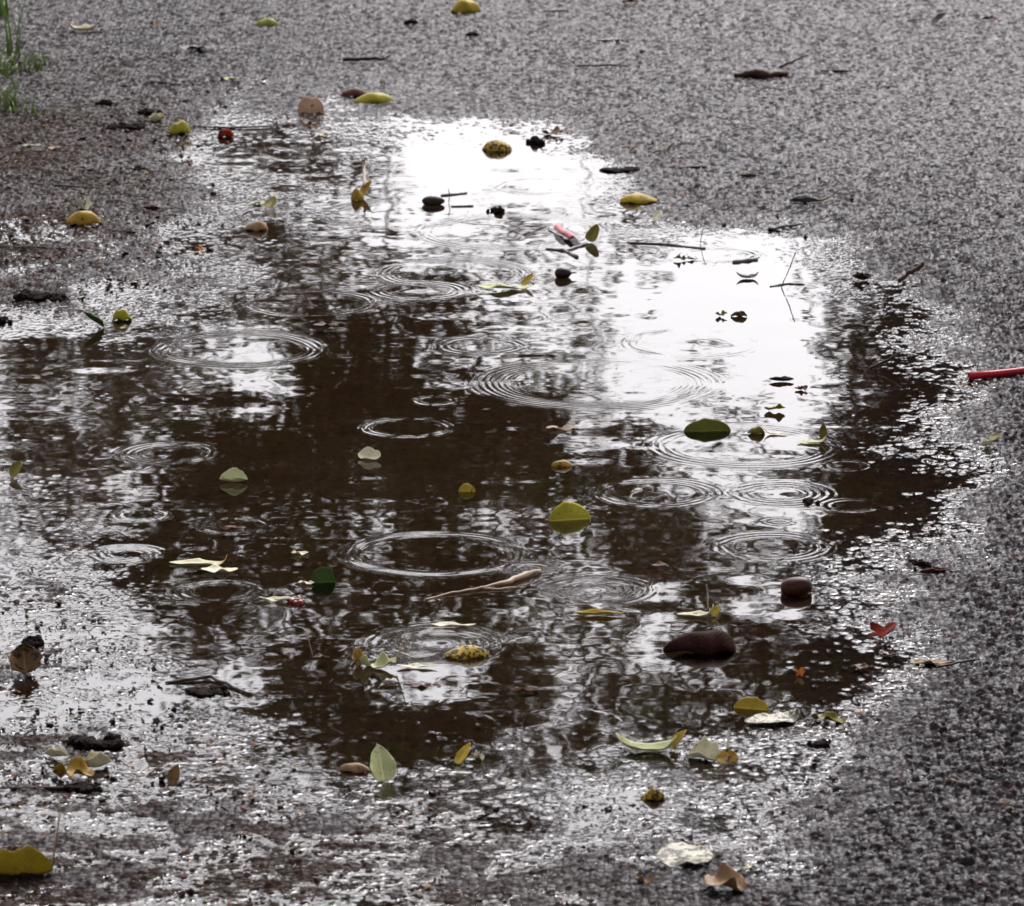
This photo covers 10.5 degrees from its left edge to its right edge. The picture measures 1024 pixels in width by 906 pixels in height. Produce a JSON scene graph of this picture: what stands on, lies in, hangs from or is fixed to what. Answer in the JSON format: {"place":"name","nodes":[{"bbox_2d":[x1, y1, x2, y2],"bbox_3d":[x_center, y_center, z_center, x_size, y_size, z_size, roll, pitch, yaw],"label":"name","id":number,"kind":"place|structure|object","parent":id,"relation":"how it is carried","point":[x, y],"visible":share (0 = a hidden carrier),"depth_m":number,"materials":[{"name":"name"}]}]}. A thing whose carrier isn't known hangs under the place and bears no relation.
{"place":"outdoors","nodes":[
{"label":"outdoors","id":0,"kind":"place"},
{"bbox_2d":[0,0,66,118],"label":"grass","id":1,"kind":"structure","parent":0,"point":[4,11],"depth_m":8.19,"materials":[{"name":"plant"}]},
{"bbox_2d":[411,683,440,688],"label":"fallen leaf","id":2,"kind":"object","parent":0,"point":[431,686],"visible":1,"depth_m":4.89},
{"bbox_2d":[0,79,1014,904],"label":"water","id":3,"kind":"structure","parent":0,"point":[518,747],"depth_m":5.52,"materials":[{"name":"liquid"}]},
{"bbox_2d":[9,460,21,477],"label":"fallen leaf","id":4,"kind":"object","parent":3,"relation":"on","point":[15,468],"visible":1,"depth_m":5.67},
{"bbox_2d":[21,635,44,647],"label":"dirt clod","id":5,"kind":"object","parent":3,"relation":"on","point":[35,641],"visible":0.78,"depth_m":5.03,"materials":[{"name":"soil"}]},
{"bbox_2d":[10,785,99,789],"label":"twig","id":6,"kind":"object","parent":3,"relation":"on","point":[51,787],"visible":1,"depth_m":4.58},
{"bbox_2d":[45,746,67,756],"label":"fallen leaf","id":7,"kind":"object","parent":3,"relation":"on","point":[57,751],"visible":1,"depth_m":4.67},
{"bbox_2d":[52,756,93,777],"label":"fallen leaf","id":8,"kind":"object","parent":3,"relation":"on","point":[77,765],"visible":1,"depth_m":4.60,"materials":[{"name":"plant"}]},
{"bbox_2d":[63,782,102,792],"bbox_3d":[-0.353,0.275,4.581,0.035,0.008,0.026,0,13,0],"label":"dirt clod","id":9,"kind":"object","parent":3,"relation":"on","point":[82,787],"visible":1,"depth_m":4.58,"materials":[{"name":"soil"}]},
{"bbox_2d":[82,311,103,326],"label":"fallen leaf","id":10,"kind":"object","parent":3,"relation":"on","point":[95,318],"visible":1,"depth_m":6.39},
{"bbox_2d":[62,732,124,748],"bbox_3d":[-0.354,0.244,4.708,0.055,0.012,0.029,0,13,0],"label":"dirt clod","id":11,"kind":"object","parent":3,"relation":"on","point":[109,740],"visible":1,"depth_m":4.70,"materials":[{"name":"soil"}]},
{"bbox_2d":[84,750,110,767],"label":"fallen leaf","id":12,"kind":"object","parent":3,"relation":"on","point":[93,759],"visible":1,"depth_m":4.64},
{"bbox_2d":[112,309,131,320],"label":"fallen leaf","id":13,"kind":"object","parent":3,"relation":"on","point":[122,314],"visible":1,"depth_m":6.44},
{"bbox_2d":[166,765,179,785],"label":"fallen leaf","id":14,"kind":"object","parent":3,"relation":"on","point":[173,775],"visible":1,"depth_m":4.59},
{"bbox_2d":[170,555,226,564],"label":"fallen leaf","id":15,"kind":"object","parent":3,"relation":"on","point":[197,561],"visible":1,"depth_m":5.32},
{"bbox_2d":[185,685,230,696],"bbox_3d":[-0.266,0.208,4.872,0.041,0.006,0.028,0,13,0],"label":"dirt clod","id":16,"kind":"object","parent":3,"relation":"on","point":[211,690],"visible":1,"depth_m":4.87,"materials":[{"name":"soil"}]},
{"bbox_2d":[166,675,250,694],"bbox_3d":[-0.260,0.202,4.895,0.087,0.005,0.033,7,15,26],"label":"twig","id":17,"kind":"object","parent":3,"relation":"on","point":[216,680],"visible":1,"depth_m":4.90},
{"bbox_2d":[201,564,237,572],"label":"fallen leaf","id":18,"kind":"object","parent":3,"relation":"on","point":[213,568],"visible":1,"depth_m":5.29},
{"bbox_2d":[217,128,233,137],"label":"fallen leaf","id":19,"kind":"object","parent":3,"relation":"on","point":[226,132],"visible":1,"depth_m":7.65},
{"bbox_2d":[219,468,247,481],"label":"fallen leaf","id":20,"kind":"object","parent":3,"relation":"on","point":[233,474],"visible":1,"depth_m":5.65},
{"bbox_2d":[193,126,280,128],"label":"twig","id":21,"kind":"object","parent":3,"relation":"on","point":[234,127],"visible":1,"depth_m":7.73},
{"bbox_2d":[244,221,267,230],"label":"fallen leaf","id":22,"kind":"object","parent":3,"relation":"on","point":[256,225],"visible":1,"depth_m":6.99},
{"bbox_2d":[264,196,276,207],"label":"fallen leaf","id":23,"kind":"object","parent":3,"relation":"on","point":[270,202],"visible":1,"depth_m":7.14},
{"bbox_2d":[259,596,300,601],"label":"fallen leaf","id":24,"kind":"object","parent":3,"relation":"on","point":[272,598],"visible":1,"depth_m":5.18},
{"bbox_2d":[274,596,307,604],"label":"berry sprig","id":25,"kind":"object","parent":24,"relation":"on","point":[295,602],"visible":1,"depth_m":5.17,"materials":[{"name":"red plant"}]},
{"bbox_2d":[297,97,323,112],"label":"fallen leaf","id":26,"kind":"object","parent":3,"relation":"on","point":[310,105],"visible":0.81,"depth_m":7.86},
{"bbox_2d":[311,566,334,592],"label":"fallen leaf","id":27,"kind":"object","parent":3,"relation":"on","point":[323,579],"visible":1,"depth_m":5.25,"materials":[{"name":"plant"}]},
{"bbox_2d":[341,88,364,96],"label":"fallen leaf","id":28,"kind":"object","parent":3,"relation":"on","point":[350,92],"visible":1,"depth_m":7.99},
{"bbox_2d":[339,763,370,772],"bbox_3d":[-0.131,0.261,4.633,0.027,0.007,0.011,3,13,14],"label":"stone","id":29,"kind":"object","parent":3,"relation":"on","point":[356,767],"visible":1,"depth_m":4.63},
{"bbox_2d":[351,187,363,201],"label":"fallen leaf","id":30,"kind":"object","parent":3,"relation":"on","point":[357,194],"visible":1,"depth_m":7.19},
{"bbox_2d":[353,648,363,664],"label":"fallen leaf","id":31,"kind":"object","parent":3,"relation":"on","point":[357,653],"visible":1,"depth_m":4.96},
{"bbox_2d":[360,180,371,195],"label":"fallen leaf","id":32,"kind":"object","parent":3,"relation":"on","point":[363,190],"visible":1,"depth_m":7.22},
{"bbox_2d":[358,447,380,459],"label":"fallen leaf","id":33,"kind":"object","parent":3,"relation":"on","point":[370,453],"visible":1,"depth_m":5.75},
{"bbox_2d":[354,92,403,103],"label":"fallen leaf","id":34,"kind":"object","parent":3,"relation":"on","point":[372,97],"visible":1,"depth_m":7.94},
{"bbox_2d":[359,633,405,667],"bbox_3d":[-0.115,0.175,4.946,0.041,0.032,0.015,0,13,0],"label":"fallen leaf","id":35,"kind":"object","parent":3,"relation":"on","point":[383,660],"visible":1,"depth_m":4.95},
{"bbox_2d":[370,744,395,781],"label":"fallen leaf","id":36,"kind":"object","parent":3,"relation":"on","point":[382,765],"visible":1,"depth_m":4.61,"materials":[{"name":"plant"}]},
{"bbox_2d":[396,663,436,667],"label":"fallen leaf","id":37,"kind":"object","parent":3,"relation":"on","point":[415,665],"visible":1,"depth_m":4.95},
{"bbox_2d":[422,196,444,205],"bbox_3d":[-0.101,-0.324,7.163,0.030,0.013,0.013,0,13,0],"label":"seed","id":38,"kind":"object","parent":3,"relation":"on","point":[431,200],"visible":1,"depth_m":7.16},
{"bbox_2d":[432,622,474,625],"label":"fallen leaf","id":39,"kind":"object","parent":3,"relation":"on","point":[446,623],"visible":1,"depth_m":5.09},
{"bbox_2d":[454,742,470,763],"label":"fallen leaf","id":40,"kind":"object","parent":3,"relation":"on","point":[462,754],"visible":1,"depth_m":4.66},
{"bbox_2d":[444,645,488,659],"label":"fallen leaf","id":41,"kind":"object","parent":3,"relation":"on","point":[464,652],"visible":1,"depth_m":4.98,"materials":[{"name":"plant"}]},
{"bbox_2d":[458,483,474,498],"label":"fallen leaf","id":42,"kind":"object","parent":3,"relation":"on","point":[466,490],"visible":1,"depth_m":5.61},
{"bbox_2d":[424,569,541,599],"bbox_3d":[-0.019,0.125,5.227,0.149,0.008,0.027,-12,18,-43],"label":"twig","id":43,"kind":"object","parent":3,"relation":"on","point":[521,576],"visible":1,"depth_m":5.23,"materials":[{"name":"wood"}]},
{"bbox_2d":[486,206,504,214],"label":"dirt clod","id":44,"kind":"object","parent":3,"relation":"on","point":[499,210],"visible":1,"depth_m":7.11,"materials":[{"name":"soil"}]},
{"bbox_2d":[482,140,511,151],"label":"fallen leaf","id":45,"kind":"object","parent":3,"relation":"on","point":[495,145],"visible":1,"depth_m":7.55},
{"bbox_2d":[478,283,533,288],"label":"fallen leaf","id":46,"kind":"object","parent":3,"relation":"on","point":[492,285],"visible":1,"depth_m":6.62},
{"bbox_2d":[511,686,540,691],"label":"fallen leaf","id":47,"kind":"object","parent":3,"relation":"on","point":[531,688],"visible":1,"depth_m":4.89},
{"bbox_2d":[521,273,533,284],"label":"fallen leaf","id":48,"kind":"object","parent":3,"relation":"on","point":[526,279],"visible":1,"depth_m":6.64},
{"bbox_2d":[526,136,544,145],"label":"dirt clod","id":49,"kind":"object","parent":3,"relation":"on","point":[536,140],"visible":1,"depth_m":7.61,"materials":[{"name":"soil"}]},
{"bbox_2d":[543,126,567,133],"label":"fallen leaf","id":50,"kind":"object","parent":3,"relation":"on","point":[556,129],"visible":1,"depth_m":7.68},
{"bbox_2d":[546,425,575,430],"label":"fallen leaf","id":51,"kind":"object","parent":3,"relation":"on","point":[566,427],"visible":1,"depth_m":5.89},
{"bbox_2d":[551,460,572,467],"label":"fallen leaf","id":52,"kind":"object","parent":3,"relation":"on","point":[561,463],"visible":1,"depth_m":5.71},
{"bbox_2d":[554,224,575,238],"bbox_3d":[0.067,-0.276,6.956,0.029,0.010,0.107,-3,13,-12],"label":"plastic scrap","id":53,"kind":"object","parent":3,"relation":"on","point":[560,229],"visible":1,"depth_m":6.95,"materials":[{"name":"pink"}]},
{"bbox_2d":[555,267,576,278],"bbox_3d":[0.065,-0.216,6.692,0.027,0.014,0.015,0,13,0],"label":"seed","id":54,"kind":"object","parent":3,"relation":"on","point":[562,273],"visible":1,"depth_m":6.69,"materials":[{"name":"black plant"}]},
{"bbox_2d":[546,242,587,258],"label":"twig","id":55,"kind":"object","parent":3,"relation":"on","point":[568,251],"visible":1,"depth_m":6.86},
{"bbox_2d":[545,501,590,535],"bbox_3d":[0.054,0.066,5.494,0.047,0.036,0.015,-3,13,-14],"label":"fallen leaf","id":56,"kind":"object","parent":3,"relation":"on","point":[566,518],"visible":1,"depth_m":5.49,"materials":[{"name":"plant"}]},
{"bbox_2d":[585,224,598,241],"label":"fallen leaf","id":57,"kind":"object","parent":3,"relation":"on","point":[592,233],"visible":1,"depth_m":6.92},
{"bbox_2d":[575,609,623,614],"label":"fallen leaf","id":58,"kind":"object","parent":3,"relation":"on","point":[596,612],"visible":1,"depth_m":5.13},
{"bbox_2d":[599,166,640,171],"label":"twig","id":59,"kind":"object","parent":3,"relation":"on","point":[624,169],"visible":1,"depth_m":7.40,"materials":[{"name":"wood"}]},
{"bbox_2d":[620,193,657,203],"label":"fallen leaf","id":60,"kind":"object","parent":3,"relation":"on","point":[639,198],"visible":1,"depth_m":7.17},
{"bbox_2d":[616,733,676,750],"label":"fallen leaf","id":61,"kind":"object","parent":3,"relation":"on","point":[658,746],"visible":1,"depth_m":4.69,"materials":[{"name":"plant"}]},
{"bbox_2d":[641,788,664,800],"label":"fallen leaf","id":62,"kind":"object","parent":3,"relation":"on","point":[654,794],"visible":1,"depth_m":4.55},
{"bbox_2d":[670,730,685,749],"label":"fallen leaf","id":63,"kind":"object","parent":3,"relation":"on","point":[679,736],"visible":1,"depth_m":4.70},
{"bbox_2d":[662,243,705,249],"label":"twig","id":64,"kind":"object","parent":3,"relation":"on","point":[692,247],"visible":1,"depth_m":6.88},
{"bbox_2d":[677,604,713,615],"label":"fallen leaf","id":65,"kind":"object","parent":3,"relation":"on","point":[698,613],"visible":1,"depth_m":5.13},
{"bbox_2d":[663,629,735,655],"bbox_3d":[0.169,0.169,5.013,0.066,0.020,0.041,0,13,0],"label":"stone","id":66,"kind":"object","parent":3,"relation":"on","point":[710,642],"visible":1,"depth_m":5.00,"materials":[{"name":"stone"}]},
{"bbox_2d":[687,736,719,760],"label":"fallen leaf","id":67,"kind":"object","parent":3,"relation":"on","point":[704,747],"visible":1,"depth_m":4.67,"materials":[{"name":"plant"}]},
{"bbox_2d":[684,418,730,441],"bbox_3d":[0.206,-0.024,5.879,0.050,0.025,0.008,0,13,0],"label":"fallen leaf","id":68,"kind":"object","parent":3,"relation":"on","point":[706,429],"visible":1,"depth_m":5.88,"materials":[{"name":"plant"}]},
{"bbox_2d":[716,749,738,764],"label":"fallen leaf","id":69,"kind":"object","parent":3,"relation":"on","point":[723,756],"visible":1,"depth_m":4.65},
{"bbox_2d":[732,257,757,264],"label":"twig","id":70,"kind":"object","parent":3,"relation":"on","point":[736,261],"visible":1,"depth_m":6.79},
{"bbox_2d":[735,862,758,869],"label":"fallen leaf","id":71,"kind":"object","parent":3,"relation":"on","point":[745,866],"visible":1,"depth_m":4.36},
{"bbox_2d":[733,697,768,713],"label":"fallen leaf","id":72,"kind":"object","parent":3,"relation":"on","point":[751,705],"visible":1,"depth_m":4.82,"materials":[{"name":"plant"}]},
{"bbox_2d":[747,426,764,433],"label":"fallen leaf","id":73,"kind":"object","parent":3,"relation":"on","point":[757,430],"visible":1,"depth_m":5.86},
{"bbox_2d":[744,708,799,723],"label":"fallen leaf","id":74,"kind":"object","parent":3,"relation":"on","point":[792,715],"visible":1,"depth_m":4.78,"materials":[{"name":"plant"}]},
{"bbox_2d":[769,376,793,380],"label":"fallen leaf","id":75,"kind":"object","parent":3,"relation":"on","point":[784,378],"visible":1,"depth_m":6.12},
{"bbox_2d":[780,577,811,596],"bbox_3d":[0.266,0.125,5.210,0.030,0.019,0.019,0,13,0],"label":"stone","id":76,"kind":"object","parent":3,"relation":"on","point":[795,586],"visible":1,"depth_m":5.20,"materials":[{"name":"stone"}]},
{"bbox_2d":[807,738,830,747],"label":"dirt clod","id":77,"kind":"object","parent":3,"relation":"on","point":[823,742],"visible":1,"depth_m":4.70,"materials":[{"name":"soil"}]},
{"bbox_2d":[819,423,826,439],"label":"fallen leaf","id":78,"kind":"object","parent":3,"relation":"on","point":[822,431],"visible":1,"depth_m":5.84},
{"bbox_2d":[811,711,846,722],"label":"fallen leaf","id":79,"kind":"object","parent":3,"relation":"on","point":[830,715],"visible":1,"depth_m":4.78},
{"bbox_2d":[851,272,871,279],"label":"fallen leaf","id":80,"kind":"object","parent":3,"relation":"on","point":[861,276],"visible":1,"depth_m":6.67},
{"bbox_2d":[867,622,896,640],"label":"fallen leaf","id":81,"kind":"object","parent":3,"relation":"on","point":[879,630],"visible":1,"depth_m":5.05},
{"bbox_2d":[869,351,901,369],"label":"twig","id":82,"kind":"object","parent":3,"relation":"on","point":[880,363],"visible":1,"depth_m":6.18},
{"bbox_2d":[910,659,952,664],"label":"fallen leaf","id":83,"kind":"object","parent":3,"relation":"on","point":[920,661],"visible":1,"depth_m":4.96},
{"bbox_2d":[968,367,1023,379],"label":"drinking straw","id":84,"kind":"object","parent":3,"relation":"on","point":[995,373],"visible":1,"depth_m":6.13,"materials":[{"name":"red plastic"}]},
{"bbox_2d":[0,0,1023,905],"bbox_3d":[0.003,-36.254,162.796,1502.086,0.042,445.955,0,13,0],"label":"ground","id":85,"kind":"structure","parent":0,"point":[430,370],"depth_m":5.84,"materials":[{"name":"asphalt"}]},
{"bbox_2d":[8,643,42,672],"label":"fallen leaf","id":86,"kind":"object","parent":85,"relation":"on","point":[25,658],"visible":1,"depth_m":4.93,"materials":[{"name":"plant"}]},
{"bbox_2d":[0,814,60,874],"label":"fallen leaf","id":87,"kind":"object","parent":85,"relation":"on","point":[28,859],"visible":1,"depth_m":4.33,"materials":[{"name":"plant"}]},
{"bbox_2d":[13,288,69,301],"bbox_3d":[-0.554,-0.184,6.556,0.067,0.016,0.041,0,13,0],"label":"dirt clod","id":88,"kind":"object","parent":85,"relation":"on","point":[28,294],"visible":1,"depth_m":6.55,"materials":[{"name":"soil"}]},
{"bbox_2d":[2,246,86,250],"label":"twig","id":89,"kind":"object","parent":85,"relation":"on","point":[42,247],"visible":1,"depth_m":6.86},
{"bbox_2d":[30,182,108,188],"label":"twig","id":90,"kind":"object","parent":85,"relation":"on","point":[65,185],"visible":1,"depth_m":7.26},
{"bbox_2d":[67,21,97,30],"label":"fallen leaf","id":91,"kind":"object","parent":85,"relation":"on","point":[85,27],"visible":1,"depth_m":8.56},
{"bbox_2d":[76,197,91,209],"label":"fallen leaf","id":92,"kind":"object","parent":85,"relation":"on","point":[87,205],"visible":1,"depth_m":7.11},
{"bbox_2d":[66,211,102,226],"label":"fallen leaf","id":93,"kind":"object","parent":85,"relation":"on","point":[82,218],"visible":1,"depth_m":7.01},
{"bbox_2d":[95,99,112,105],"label":"dirt clod","id":94,"kind":"object","parent":85,"relation":"on","point":[109,102],"visible":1,"depth_m":7.89,"materials":[{"name":"soil"}]},
{"bbox_2d":[106,122,144,130],"bbox_3d":[-0.535,-0.450,7.701,0.055,0.014,0.037,0,13,0],"label":"dirt clod","id":95,"kind":"object","parent":85,"relation":"on","point":[128,126],"visible":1,"depth_m":7.70,"materials":[{"name":"soil"}]},
{"bbox_2d":[137,108,162,115],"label":"dirt clod","id":96,"kind":"object","parent":85,"relation":"on","point":[147,111],"visible":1,"depth_m":7.82,"materials":[{"name":"soil"}]},
{"bbox_2d":[149,112,164,120],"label":"fallen leaf","id":97,"kind":"object","parent":85,"relation":"on","point":[154,116],"visible":1,"depth_m":7.76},
{"bbox_2d":[165,120,190,134],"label":"fallen leaf","id":98,"kind":"object","parent":85,"relation":"on","point":[182,126],"visible":1,"depth_m":7.67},
{"bbox_2d":[180,42,216,49],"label":"fallen leaf","id":99,"kind":"object","parent":85,"relation":"on","point":[209,45],"visible":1,"depth_m":8.38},
{"bbox_2d":[249,18,277,26],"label":"fallen leaf","id":100,"kind":"object","parent":85,"relation":"on","point":[269,22],"visible":1,"depth_m":8.60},
{"bbox_2d":[342,54,392,61],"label":"twig","id":101,"kind":"object","parent":85,"relation":"on","point":[363,58],"visible":1,"depth_m":8.28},
{"bbox_2d":[451,0,480,13],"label":"fallen leaf","id":102,"kind":"object","parent":85,"relation":"on","point":[464,6],"visible":1,"depth_m":8.71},
{"bbox_2d":[0,43,1023,905],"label":"grit","id":103,"kind":"object","parent":85,"relation":"on","point":[486,807],"visible":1,"depth_m":4.72,"materials":[{"name":"gravel"}]},
{"bbox_2d":[576,64,625,66],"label":"twig","id":104,"kind":"object","parent":85,"relation":"on","point":[599,65],"visible":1,"depth_m":8.20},
{"bbox_2d":[634,872,653,882],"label":"fallen leaf","id":105,"kind":"object","parent":85,"relation":"on","point":[650,877],"visible":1,"depth_m":4.33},
{"bbox_2d":[656,842,712,866],"bbox_3d":[0.136,0.317,4.383,0.045,0.009,0.044,10,16,36],"label":"fallen leaf","id":106,"kind":"object","parent":85,"relation":"on","point":[674,854],"visible":1,"depth_m":4.39,"materials":[{"name":"plant"}]},
{"bbox_2d":[704,862,745,891],"bbox_3d":[0.165,0.330,4.298,0.033,0.021,0.031,0,13,0],"label":"fallen leaf","id":107,"kind":"object","parent":85,"relation":"on","point":[727,875],"visible":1,"depth_m":4.31,"materials":[{"name":"plant"}]},
{"bbox_2d":[734,55,807,77],"bbox_3d":[0.378,-0.561,8.109,0.113,0.033,0.023,-6,14,-24],"label":"fallen leaf","id":108,"kind":"object","parent":85,"relation":"on","point":[755,73],"visible":1,"depth_m":8.10,"materials":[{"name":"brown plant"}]},
{"bbox_2d":[768,223,804,229],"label":"twig","id":109,"kind":"object","parent":85,"relation":"on","point":[778,227],"visible":1,"depth_m":7.00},
{"bbox_2d":[789,188,839,201],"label":"fallen leaf","id":110,"kind":"object","parent":85,"relation":"on","point":[804,198],"visible":1,"depth_m":7.15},
{"bbox_2d":[898,261,924,281],"bbox_3d":[0.478,-0.217,6.665,0.033,0.025,0.008,-2,13,-9],"label":"stick","id":111,"kind":"object","parent":85,"relation":"on","point":[912,271],"visible":1,"depth_m":6.66,"materials":[{"name":"wood"}]},
{"bbox_2d":[908,559,938,566],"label":"dirt clod","id":112,"kind":"object","parent":85,"relation":"on","point":[920,562],"visible":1,"depth_m":5.31,"materials":[{"name":"soil"}]},
{"bbox_2d":[919,567,954,573],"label":"fallen leaf","id":113,"kind":"object","parent":85,"relation":"on","point":[934,570],"visible":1,"depth_m":5.28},
{"bbox_2d":[938,658,979,667],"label":"twig","id":114,"kind":"object","parent":85,"relation":"on","point":[958,662],"visible":1,"depth_m":4.95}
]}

